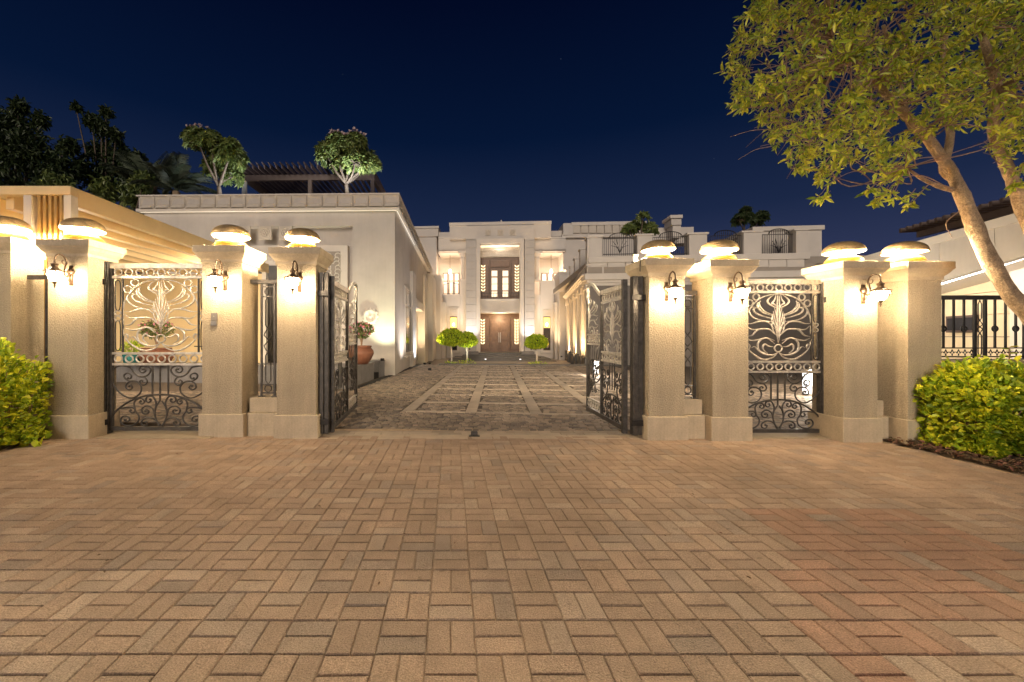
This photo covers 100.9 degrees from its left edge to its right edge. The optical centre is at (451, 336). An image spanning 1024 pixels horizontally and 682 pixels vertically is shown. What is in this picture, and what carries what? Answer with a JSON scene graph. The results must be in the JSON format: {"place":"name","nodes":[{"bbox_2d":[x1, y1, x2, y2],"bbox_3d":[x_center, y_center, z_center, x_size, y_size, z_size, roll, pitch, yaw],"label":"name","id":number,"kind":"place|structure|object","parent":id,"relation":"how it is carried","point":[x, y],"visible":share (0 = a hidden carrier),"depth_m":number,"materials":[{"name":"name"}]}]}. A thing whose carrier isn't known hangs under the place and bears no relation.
{"place":"outdoors","nodes":[
{"label":"outdoors","id":0,"kind":"place"},
{"bbox_2d":[116,364,811,431],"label":"driveway","id":1,"kind":"structure","parent":0,"point":[493,397],"depth_m":8.30,"materials":[{"name":"stone"}]},
{"bbox_2d":[34,167,155,273],"bbox_3d":[-13.267,-2.560,16.208,4.187,7.657,2.410,0,0,0],"label":"night tree","id":2,"kind":"object","parent":1,"relation":"on","point":[109,189],"visible":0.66,"depth_m":16.22,"materials":[{"name":"green plant"}]},
{"bbox_2d":[98,150,168,273],"bbox_3d":[-12.944,-3.169,17.404,2.628,8.854,3.034,0,0,-38],"label":"palm tree","id":3,"kind":"object","parent":1,"relation":"on","point":[125,175],"visible":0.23,"depth_m":16.73,"materials":[{"name":"green plant"}]},
{"bbox_2d":[0,186,268,391],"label":"carport canopy","id":4,"kind":"object","parent":1,"relation":"on","point":[43,212],"visible":0.44,"depth_m":8.43,"materials":[{"name":"paint"}]},
{"bbox_2d":[104,151,189,194],"bbox_3d":[-11.629,-2.989,16.754,2.918,8.494,2.343,0,0,0],"label":"palm tree","id":5,"kind":"object","parent":1,"relation":"on","point":[165,162],"visible":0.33,"depth_m":16.30,"materials":[{"name":"green plant"}]},
{"bbox_2d":[128,151,216,194],"bbox_3d":[-10.367,-2.727,15.826,2.851,7.970,2.761,0,0,0],"label":"palm tree","id":6,"kind":"object","parent":1,"relation":"on","point":[182,180],"visible":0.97,"depth_m":15.46,"materials":[{"name":"green plant"}]},
{"bbox_2d":[116,362,344,383],"bbox_3d":[-6.571,1.067,11.879,7.370,0.580,1.040,0,0,6],"label":"stone planter","id":7,"kind":"object","parent":1,"relation":"on","point":[121,371],"visible":0.19,"depth_m":11.50,"materials":[{"name":"beige stone"}]},
{"bbox_2d":[118,340,143,365],"bbox_3d":[-8.570,0.423,11.252,0.587,0.706,0.598,0,0,33],"label":"glazed pot","id":8,"kind":"object","parent":7,"relation":"on","point":[136,344],"visible":0.49,"depth_m":11.14,"materials":[{"name":"teal ceramic"}]},
{"bbox_2d":[138,348,173,365],"bbox_3d":[-7.938,0.546,11.300,0.840,0.460,0.840,0,0,0],"label":"terracotta pot","id":9,"kind":"object","parent":7,"relation":"on","point":[151,358],"visible":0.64,"depth_m":11.02,"materials":[{"name":"ceramic"}]},
{"bbox_2d":[138,319,175,347],"bbox_3d":[-7.943,-0.067,11.297,0.861,0.850,0.892,0,0,0],"label":"flowering shrub","id":10,"kind":"object","parent":9,"relation":"on","point":[150,332],"visible":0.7,"depth_m":11.17,"materials":[{"name":"green plant"}]},
{"bbox_2d":[335,362,374,388],"bbox_3d":[-2.638,1.056,11.226,0.530,0.600,2.290,0,0,6],"label":"stone planter","id":11,"kind":"object","parent":1,"relation":"on","point":[365,372],"visible":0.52,"depth_m":11.36,"materials":[{"name":"beige stone"}]},
{"bbox_2d":[349,345,373,364],"bbox_3d":[-2.469,0.506,11.400,0.720,0.500,0.720,0,0,0],"label":"terracotta pot","id":12,"kind":"object","parent":11,"relation":"on","point":[365,354],"visible":0.62,"depth_m":11.16,"materials":[{"name":"ceramic"}]},
{"bbox_2d":[349,321,374,345],"bbox_3d":[-2.450,-0.058,11.419,0.710,0.732,0.763,0,0,-27],"label":"flowering shrub","id":13,"kind":"object","parent":12,"relation":"on","point":[366,327],"visible":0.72,"depth_m":11.30,"materials":[{"name":"green plant"}]},
{"bbox_2d":[374,372,378,378],"bbox_3d":[-2.452,1.226,12.614,0.400,0.260,0.510,0,0,6],"label":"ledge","id":14,"kind":"object","parent":1,"relation":"on","point":[376,374],"visible":0.21,"depth_m":12.62,"materials":[{"name":"stone"}]},
{"bbox_2d":[370,360,384,376],"bbox_3d":[-2.660,1.056,13.340,1.030,0.600,0.890,0,0,6],"label":"stone planter","id":15,"kind":"object","parent":1,"relation":"on","point":[379,366],"visible":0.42,"depth_m":13.02,"materials":[{"name":"beige stone"}]},
{"bbox_2d":[358,364,420,387],"bbox_3d":[-1.858,1.355,14.284,0.140,0.204,8.600,0,0,6],"label":"drive edging","id":16,"kind":"object","parent":1,"relation":"on","point":[368,383],"visible":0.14,"depth_m":12.28,"materials":[{"name":"stone"}]},
{"bbox_2d":[96,429,829,439],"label":"gate sill","id":17,"kind":"structure","parent":1,"relation":"on","point":[402,433],"depth_m":5.31,"materials":[{"name":"stone"}]},
{"bbox_2d":[36,239,125,439],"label":"gate pier","id":18,"kind":"structure","parent":17,"relation":"on","point":[76,337],"depth_m":5.14,"materials":[{"name":"stone"}]},
{"bbox_2d":[42,254,73,287],"bbox_3d":[-4.657,-0.772,4.981,0.207,0.422,0.324,0,0,0],"label":"wall lantern","id":19,"kind":"object","parent":18,"relation":"attached to","point":[54,273],"depth_m":4.92,"materials":[{"name":"white glass"}]},
{"bbox_2d":[58,217,106,242],"bbox_3d":[-4.705,-1.349,5.364,0.475,0.308,0.475,0,0,-12],"label":"pier lamp","id":20,"kind":"object","parent":18,"relation":"on","point":[80,228],"visible":0.91,"depth_m":5.25,"materials":[{"name":"glass"}]},
{"bbox_2d":[102,261,112,433],"bbox_3d":[-4.442,0.146,5.429,0.067,2.220,0.142,0,0,0],"label":"gate post","id":21,"kind":"object","parent":18,"relation":"attached to","point":[105,281],"visible":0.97,"depth_m":5.39,"materials":[{"name":"metal"}]},
{"bbox_2d":[109,263,201,430],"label":"pedestrian gate","id":22,"kind":"structure","parent":21,"relation":"attached to","point":[159,314],"depth_m":5.43,"materials":[{"name":"metal"}]},
{"bbox_2d":[192,245,265,437],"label":"gate pier","id":23,"kind":"structure","parent":17,"relation":"on","point":[229,364],"depth_m":5.24,"materials":[{"name":"stone"}]},
{"bbox_2d":[211,313,217,325],"bbox_3d":[-2.958,-0.211,5.230,0.078,0.162,0.024,0,0,0],"label":"doorbell panel","id":24,"kind":"object","parent":23,"relation":"attached to","point":[214,318],"visible":1,"depth_m":5.22,"materials":[{"name":"grey plastic"}]},
{"bbox_2d":[206,259,227,292],"bbox_3d":[-2.825,-0.723,5.079,0.207,0.422,0.324,0,0,0],"label":"wall lantern","id":25,"kind":"object","parent":23,"relation":"attached to","point":[216,278],"depth_m":5.01,"materials":[{"name":"white glass"}]},
{"bbox_2d":[211,224,250,245],"bbox_3d":[-2.866,-1.293,5.462,0.466,0.302,0.466,0,0,-6],"label":"pier lamp","id":26,"kind":"object","parent":23,"relation":"on","point":[228,234],"visible":0.87,"depth_m":5.33,"materials":[{"name":"glass"}]},
{"bbox_2d":[247,395,276,435],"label":"wall","id":27,"kind":"structure","parent":17,"relation":"on","point":[260,415],"depth_m":5.30,"materials":[{"name":"stone"}]},
{"bbox_2d":[250,279,276,396],"bbox_3d":[-2.404,0.025,5.462,0.398,1.522,0.060,0,0,0],"label":"wall grille","id":28,"kind":"object","parent":27,"relation":"on","point":[261,282],"depth_m":5.45,"materials":[{"name":"metal"}]},
{"bbox_2d":[469,431,479,436],"bbox_3d":[0.290,1.224,5.276,0.136,0.062,0.080,0,0,0],"label":"gate stop","id":29,"kind":"object","parent":17,"relation":"on","point":[474,433],"visible":1,"depth_m":5.25,"materials":[{"name":"black metal"}]},
{"bbox_2d":[685,397,704,438],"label":"wall","id":30,"kind":"structure","parent":17,"relation":"on","point":[696,419],"depth_m":5.14,"materials":[{"name":"stone"}]},
{"bbox_2d":[685,291,698,398],"bbox_3d":[2.990,0.108,5.300,0.240,1.357,0.060,0,0,0],"label":"wall grille","id":31,"kind":"object","parent":30,"relation":"on","point":[691,293],"depth_m":5.29,"materials":[{"name":"metal"}]},
{"bbox_2d":[686,259,758,440],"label":"gate pier","id":32,"kind":"structure","parent":17,"relation":"on","point":[721,357],"depth_m":5.05,"materials":[{"name":"stone"}]},
{"bbox_2d":[699,239,738,261],"bbox_3d":[3.366,-1.069,5.269,0.427,0.276,0.427,0,0,-10],"label":"pier lamp","id":33,"kind":"object","parent":32,"relation":"on","point":[719,249],"visible":0.89,"depth_m":5.16,"materials":[{"name":"glass"}]},
{"bbox_2d":[728,272,751,304],"bbox_3d":[3.361,-0.558,4.896,0.194,0.395,0.303,0,0,0],"label":"wall lantern","id":34,"kind":"object","parent":32,"relation":"attached to","point":[741,290],"depth_m":4.83,"materials":[{"name":"white glass"}]},
{"bbox_2d":[439,363,629,365],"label":"court kerb","id":35,"kind":"structure","parent":1,"relation":"on","point":[522,364],"depth_m":18.12,"materials":[{"name":"stone"}]},
{"bbox_2d":[801,369,811,395],"bbox_3d":[7.526,0.977,8.850,0.150,0.560,0.150,0,0,0],"label":"bollard lamp","id":36,"kind":"object","parent":1,"relation":"on","point":[808,376],"visible":0.36,"depth_m":8.79,"materials":[{"name":"grey plastic"}]},
{"bbox_2d":[878,400,888,440],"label":"wall","id":37,"kind":"structure","parent":1,"relation":"on","point":[885,422],"depth_m":5.05,"materials":[{"name":"stone"}]},
{"bbox_2d":[864,213,1023,358],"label":"lodge","id":38,"kind":"structure","parent":1,"relation":"on","point":[967,275],"depth_m":8.19,"materials":[{"name":"paint"}]},
{"bbox_2d":[899,197,1013,237],"bbox_3d":[13.084,-2.711,9.152,3.250,0.384,3.503,0,0,18],"label":"lodge pergola","id":39,"kind":"object","parent":38,"relation":"on","point":[995,209],"visible":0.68,"depth_m":9.88,"materials":[{"name":"brown wood"}]},
{"bbox_2d":[946,315,978,332],"bbox_3d":[10.974,-0.261,9.017,0.070,0.365,0.768,0,0,18],"label":"window","id":40,"kind":"structure","parent":38,"relation":"in","point":[968,318],"depth_m":9.04,"materials":[{"name":"grey glass"}]},
{"bbox_2d":[941,359,1023,432],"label":"fence wall","id":41,"kind":"structure","parent":1,"relation":"on","point":[1020,360],"depth_m":5.22,"materials":[{"name":"stone"}]},
{"bbox_2d":[941,295,1023,359],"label":"iron fence","id":42,"kind":"object","parent":41,"relation":"on","point":[975,348],"visible":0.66,"depth_m":5.35,"materials":[{"name":"black metal"}]},
{"bbox_2d":[426,358,569,364],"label":"court paving","id":43,"kind":"structure","parent":0,"point":[436,361],"depth_m":25.77,"materials":[{"name":"beige stone"}]},
{"bbox_2d":[69,99,157,205],"bbox_3d":[-14.928,-4.424,18.652,3.324,11.378,2.525,0,0,0],"label":"night tree","id":44,"kind":"object","parent":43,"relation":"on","point":[97,150],"visible":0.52,"depth_m":18.21,"materials":[{"name":"green plant"}]},
{"bbox_2d":[136,193,435,375],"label":"wing","id":45,"kind":"structure","parent":43,"relation":"on","point":[371,243],"depth_m":13.58,"materials":[{"name":"beige paint"}]},
{"bbox_2d":[179,123,250,193],"bbox_3d":[-7.899,-5.649,14.310,2.114,2.788,1.888,0,0,0],"label":"plumeria tree","id":46,"kind":"object","parent":45,"relation":"on","point":[226,160],"visible":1,"depth_m":13.93,"materials":[{"name":"green plant"}]},
{"bbox_2d":[242,162,385,193],"bbox_3d":[-5.469,-5.274,17.366,5.129,2.220,4.050,0,0,1],"label":"roof pergola","id":47,"kind":"object","parent":45,"relation":"on","point":[260,179],"visible":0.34,"depth_m":16.15,"materials":[{"name":"wood"}]},
{"bbox_2d":[313,127,382,192],"bbox_3d":[-3.526,-5.660,14.430,2.348,2.806,1.671,0,0,0],"label":"plumeria tree","id":48,"kind":"object","parent":45,"relation":"on","point":[348,153],"visible":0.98,"depth_m":14.10,"materials":[{"name":"green plant"}]},
{"bbox_2d":[362,308,378,323],"bbox_3d":[-2.591,-0.637,13.459,0.556,0.560,0.100,0,0,1],"label":"wall medallion","id":49,"kind":"object","parent":45,"relation":"attached to","point":[370,315],"depth_m":13.43,"materials":[{"name":"stone"}]},
{"bbox_2d":[404,285,413,356],"bbox_3d":[-1.684,-0.567,16.829,0.140,2.719,2.310,0,0,1],"label":"window","id":50,"kind":"structure","parent":45,"relation":"in","point":[407,292],"depth_m":16.30,"materials":[{"name":"glass"}]},
{"bbox_2d":[436,327,467,362],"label":"topiary tree","id":51,"kind":"object","parent":43,"relation":"on","point":[451,337],"visible":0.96,"depth_m":22.09,"materials":[{"name":"green plant"}]},
{"bbox_2d":[459,331,477,362],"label":"topiary tree","id":52,"kind":"object","parent":43,"relation":"on","point":[472,339],"visible":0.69,"depth_m":23.87,"materials":[{"name":"green plant"}]},
{"bbox_2d":[524,333,548,363],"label":"topiary tree","id":53,"kind":"object","parent":43,"relation":"on","point":[536,341],"visible":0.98,"depth_m":22.18,"materials":[{"name":"green plant"}]},
{"bbox_2d":[562,236,604,363],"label":"arcade wing","id":54,"kind":"structure","parent":43,"relation":"on","point":[574,296],"depth_m":21.92,"materials":[{"name":"beige paint"}]},
{"bbox_2d":[0,436,1023,681],"bbox_3d":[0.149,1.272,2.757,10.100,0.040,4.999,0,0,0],"label":"forecourt paving","id":55,"kind":"structure","parent":0,"point":[206,566],"depth_m":2.33,"materials":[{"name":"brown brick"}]},
{"bbox_2d":[0,436,45,450],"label":"planting bed","id":56,"kind":"object","parent":55,"relation":"on","point":[3,447],"visible":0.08,"depth_m":4.70,"materials":[{"name":"soil"}]},
{"bbox_2d":[0,236,45,427],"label":"gate pier","id":57,"kind":"structure","parent":56,"relation":"on","point":[21,311],"depth_m":5.48,"materials":[{"name":"stone"}]},
{"bbox_2d":[0,216,32,240],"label":"pier lamp","id":58,"kind":"object","parent":57,"relation":"on","point":[12,226],"visible":0.88,"depth_m":5.49,"materials":[{"name":"glass"}]},
{"bbox_2d":[0,423,52,446],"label":"hedge bush","id":59,"kind":"object","parent":56,"relation":"on","point":[31,439],"visible":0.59,"depth_m":4.80,"materials":[{"name":"green plant"}]},
{"bbox_2d":[0,337,54,445],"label":"hedge bush","id":60,"kind":"object","parent":56,"relation":"on","point":[14,376],"visible":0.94,"depth_m":4.83,"materials":[{"name":"green plant"}]},
{"bbox_2d":[22,396,47,429],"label":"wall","id":61,"kind":"structure","parent":56,"relation":"on","point":[37,414],"depth_m":5.40,"materials":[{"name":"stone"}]},
{"bbox_2d":[27,275,47,391],"bbox_3d":[-5.303,-0.011,5.564,0.596,1.596,0.060,0,0,0],"label":"wall grille","id":62,"kind":"object","parent":61,"relation":"on","point":[38,277],"depth_m":5.55,"materials":[{"name":"metal"}]},
{"bbox_2d":[268,247,333,438],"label":"gate pier","id":63,"kind":"structure","parent":55,"relation":"on","point":[297,415],"depth_m":5.18,"materials":[{"name":"stone"}]},
{"bbox_2d":[284,260,301,294],"bbox_3d":[-1.873,-0.698,5.013,0.207,0.422,0.324,0,0,0],"label":"wall lantern","id":64,"kind":"object","parent":63,"relation":"attached to","point":[294,280],"depth_m":4.93,"materials":[{"name":"white glass"}]},
{"bbox_2d":[285,228,319,246],"bbox_3d":[-1.912,-1.244,5.396,0.431,0.279,0.431,0,0,-1],"label":"pier lamp","id":65,"kind":"object","parent":63,"relation":"on","point":[301,237],"visible":0.86,"depth_m":5.27,"materials":[{"name":"glass"}]},
{"bbox_2d":[318,272,328,433],"bbox_3d":[-1.606,0.211,5.289,0.145,2.030,0.102,0,0,0],"label":"gate post","id":66,"kind":"object","parent":63,"relation":"attached to","point":[323,292],"visible":0.89,"depth_m":5.27,"materials":[{"name":"metal"}]},
{"bbox_2d":[329,276,357,432],"bbox_3d":[-1.584,0.163,6.282,0.060,2.148,1.851,0,0,-3],"label":"gate leaf","id":67,"kind":"object","parent":66,"relation":"attached to","point":[342,292],"visible":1,"depth_m":6.00,"materials":[{"name":"metal"}]},
{"bbox_2d":[89,437,1023,584],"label":"leaf litter","id":68,"kind":"object","parent":55,"relation":"on","point":[969,454],"visible":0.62,"depth_m":4.23,"materials":[{"name":"brown plant"}]},
{"bbox_2d":[625,258,693,440],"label":"gate pier","id":69,"kind":"structure","parent":55,"relation":"on","point":[664,418],"depth_m":5.08,"materials":[{"name":"stone"}]},
{"bbox_2d":[630,276,645,434],"bbox_3d":[2.310,0.241,5.219,0.166,1.970,0.122,0,0,0],"label":"gate post","id":70,"kind":"object","parent":69,"relation":"attached to","point":[637,296],"visible":0.87,"depth_m":5.19,"materials":[{"name":"metal"}]},
{"bbox_2d":[586,279,627,433],"bbox_3d":[2.226,0.188,6.107,0.061,2.098,1.598,0,0,1],"label":"gate leaf","id":71,"kind":"object","parent":70,"relation":"attached to","point":[622,288],"visible":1,"depth_m":5.86,"materials":[{"name":"metal"}]},
{"bbox_2d":[640,239,675,257],"bbox_3d":[2.613,-1.082,5.300,0.405,0.262,0.405,0,0,41],"label":"pier lamp","id":72,"kind":"object","parent":69,"relation":"on","point":[660,248],"visible":0.87,"depth_m":5.18,"materials":[{"name":"glass"}]},
{"bbox_2d":[664,271,684,303],"bbox_3d":[2.606,-0.569,4.928,0.194,0.395,0.303,0,0,0],"label":"wall lantern","id":73,"kind":"object","parent":69,"relation":"attached to","point":[674,289],"depth_m":4.86,"materials":[{"name":"white glass"}]},
{"bbox_2d":[801,261,890,442],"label":"gate pier","id":74,"kind":"structure","parent":55,"relation":"on","point":[850,414],"depth_m":4.99,"materials":[{"name":"stone"}]},
{"bbox_2d":[816,282,825,413],"bbox_3d":[4.675,0.268,5.289,0.029,1.977,0.142,0,0,0],"label":"gate post","id":75,"kind":"object","parent":74,"relation":"attached to","point":[823,299],"visible":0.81,"depth_m":5.28,"materials":[{"name":"metal"}]},
{"bbox_2d":[748,279,820,432],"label":"pedestrian gate","id":76,"kind":"structure","parent":75,"relation":"attached to","point":[778,325],"depth_m":5.29,"materials":[{"name":"metal"}]},
{"bbox_2d":[821,241,866,263],"bbox_3d":[4.872,-1.036,5.208,0.418,0.271,0.418,0,0,-21],"label":"pier lamp","id":77,"kind":"object","parent":74,"relation":"on","point":[843,251],"visible":0.94,"depth_m":5.11,"materials":[{"name":"glass"}]},
{"bbox_2d":[860,273,891,306],"bbox_3d":[4.896,-0.528,4.835,0.194,0.395,0.303,0,0,0],"label":"wall lantern","id":78,"kind":"object","parent":74,"relation":"attached to","point":[880,293],"depth_m":4.78,"materials":[{"name":"white glass"}]},
{"bbox_2d":[883,438,1023,473],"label":"planting bed","id":79,"kind":"object","parent":55,"relation":"on","point":[978,461],"visible":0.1,"depth_m":4.29,"materials":[{"name":"soil"}]},
{"bbox_2d":[714,0,1023,325],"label":"street tree","id":80,"kind":"object","parent":79,"relation":"on","point":[984,20],"visible":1,"depth_m":4.25,"materials":[{"name":"green plant"}]},
{"bbox_2d":[878,261,955,443],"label":"gate pier","id":81,"kind":"structure","parent":79,"relation":"on","point":[909,333],"depth_m":4.87,"materials":[{"name":"stone"}]},
{"bbox_2d":[880,241,929,263],"bbox_3d":[5.502,-1.011,5.090,0.418,0.271,0.418,0,0,-30],"label":"pier lamp","id":82,"kind":"object","parent":81,"relation":"on","point":[904,251],"visible":0.93,"depth_m":4.99,"materials":[{"name":"glass"}]},
{"bbox_2d":[912,353,1023,459],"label":"hedge bush","id":83,"kind":"object","parent":79,"relation":"on","point":[994,403],"visible":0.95,"depth_m":4.39,"materials":[{"name":"green plant"}]},
{"bbox_2d":[1000,346,1019,363],"bbox_3d":[6.325,0.306,4.743,0.147,0.400,0.136,0,0,0],"label":"hedge shoot","id":84,"kind":"object","parent":83,"relation":"on","point":[1009,350],"visible":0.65,"depth_m":4.75,"materials":[{"name":"green plant"}]},
{"bbox_2d":[0,0,1023,336],"label":"sky","id":85,"kind":"structure","parent":0,"point":[559,112],"materials":[{"name":"blue"}]},
{"bbox_2d":[631,255,637,262],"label":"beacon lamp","id":86,"kind":"object","parent":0,"point":[634,258],"visible":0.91,"depth_m":5.41,"materials":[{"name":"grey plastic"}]},
{"label":"ground","id":87,"kind":"structure","parent":0,"visible":0},
{"bbox_2d":[0,94,92,187],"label":"night tree","id":88,"kind":"object","parent":87,"relation":"on","point":[25,150],"visible":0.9,"depth_m":16.79,"materials":[{"name":"green plant"}]},
{"bbox_2d":[414,220,645,361],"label":"mansion","id":89,"kind":"structure","parent":87,"relation":"on","point":[498,298],"depth_m":30.51,"materials":[{"name":"stone"}]},
{"bbox_2d":[443,273,447,293],"bbox_3d":[-0.462,-4.101,33.823,0.398,1.988,0.130,0,0,4],"label":"loggia window","id":90,"kind":"structure","parent":89,"relation":"in","point":[445,275],"depth_m":33.76,"materials":[{"name":"white glass"}]},
{"bbox_2d":[449,273,453,292],"bbox_3d":[-0.002,-4.101,33.790,0.398,1.988,0.130,0,0,4],"label":"loggia window","id":91,"kind":"structure","parent":89,"relation":"in","point":[451,276],"depth_m":33.73,"materials":[{"name":"white glass"}]},
{"bbox_2d":[448,308,459,352],"bbox_3d":[0.196,-0.438,30.936,0.828,3.357,0.238,0,0,4],"label":"tall window","id":92,"kind":"structure","parent":89,"relation":"in","point":[453,313],"depth_m":30.93,"materials":[{"name":"glass"}]},
{"bbox_2d":[454,273,458,292],"bbox_3d":[0.451,-4.101,33.759,0.398,1.988,0.130,0,0,4],"label":"loggia window","id":93,"kind":"structure","parent":89,"relation":"in","point":[456,275],"depth_m":33.69,"materials":[{"name":"white glass"}]},
{"bbox_2d":[490,268,509,298],"bbox_3d":[3.627,-3.922,31.131,1.541,2.322,0.130,0,0,4],"label":"upper door","id":94,"kind":"structure","parent":89,"relation":"in","point":[499,277],"depth_m":31.10,"materials":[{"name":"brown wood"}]},
{"bbox_2d":[489,319,510,351],"bbox_3d":[3.602,-0.043,31.113,1.617,2.460,0.170,0,0,4],"label":"front door","id":95,"kind":"structure","parent":89,"relation":"in","point":[499,329],"depth_m":31.07,"materials":[{"name":"brown wood"}]},
{"bbox_2d":[541,273,546,280],"bbox_3d":[7.371,-4.036,33.275,0.409,1.956,0.130,0,0,4],"label":"loggia window","id":96,"kind":"structure","parent":89,"relation":"in","point":[543,275],"depth_m":33.22,"materials":[{"name":"white glass"}]},
{"bbox_2d":[541,309,552,352],"bbox_3d":[6.952,-0.432,30.463,0.888,3.306,0.238,0,0,4],"label":"tall window","id":97,"kind":"structure","parent":89,"relation":"in","point":[546,312],"depth_m":30.44,"materials":[{"name":"glass"}]},
{"bbox_2d":[547,273,552,279],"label":"loggia window","id":98,"kind":"structure","parent":89,"relation":"in","point":[549,276],"depth_m":33.19,"materials":[{"name":"white glass"}]},
{"bbox_2d":[553,215,865,366],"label":"terrace wing","id":99,"kind":"structure","parent":87,"relation":"on","point":[784,252],"depth_m":17.53,"materials":[{"name":"beige paint"}]},
{"bbox_2d":[619,210,659,239],"bbox_3d":[8.689,-4.479,19.088,1.660,2.303,1.545,0,0,42],"label":"terrace tree","id":100,"kind":"object","parent":99,"relation":"on","point":[634,226],"visible":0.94,"depth_m":18.86,"materials":[{"name":"green plant"}]},
{"bbox_2d":[730,205,770,230],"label":"terrace tree","id":101,"kind":"object","parent":99,"relation":"on","point":[745,215],"visible":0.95,"depth_m":19.59,"materials":[{"name":"green plant"}]}
]}

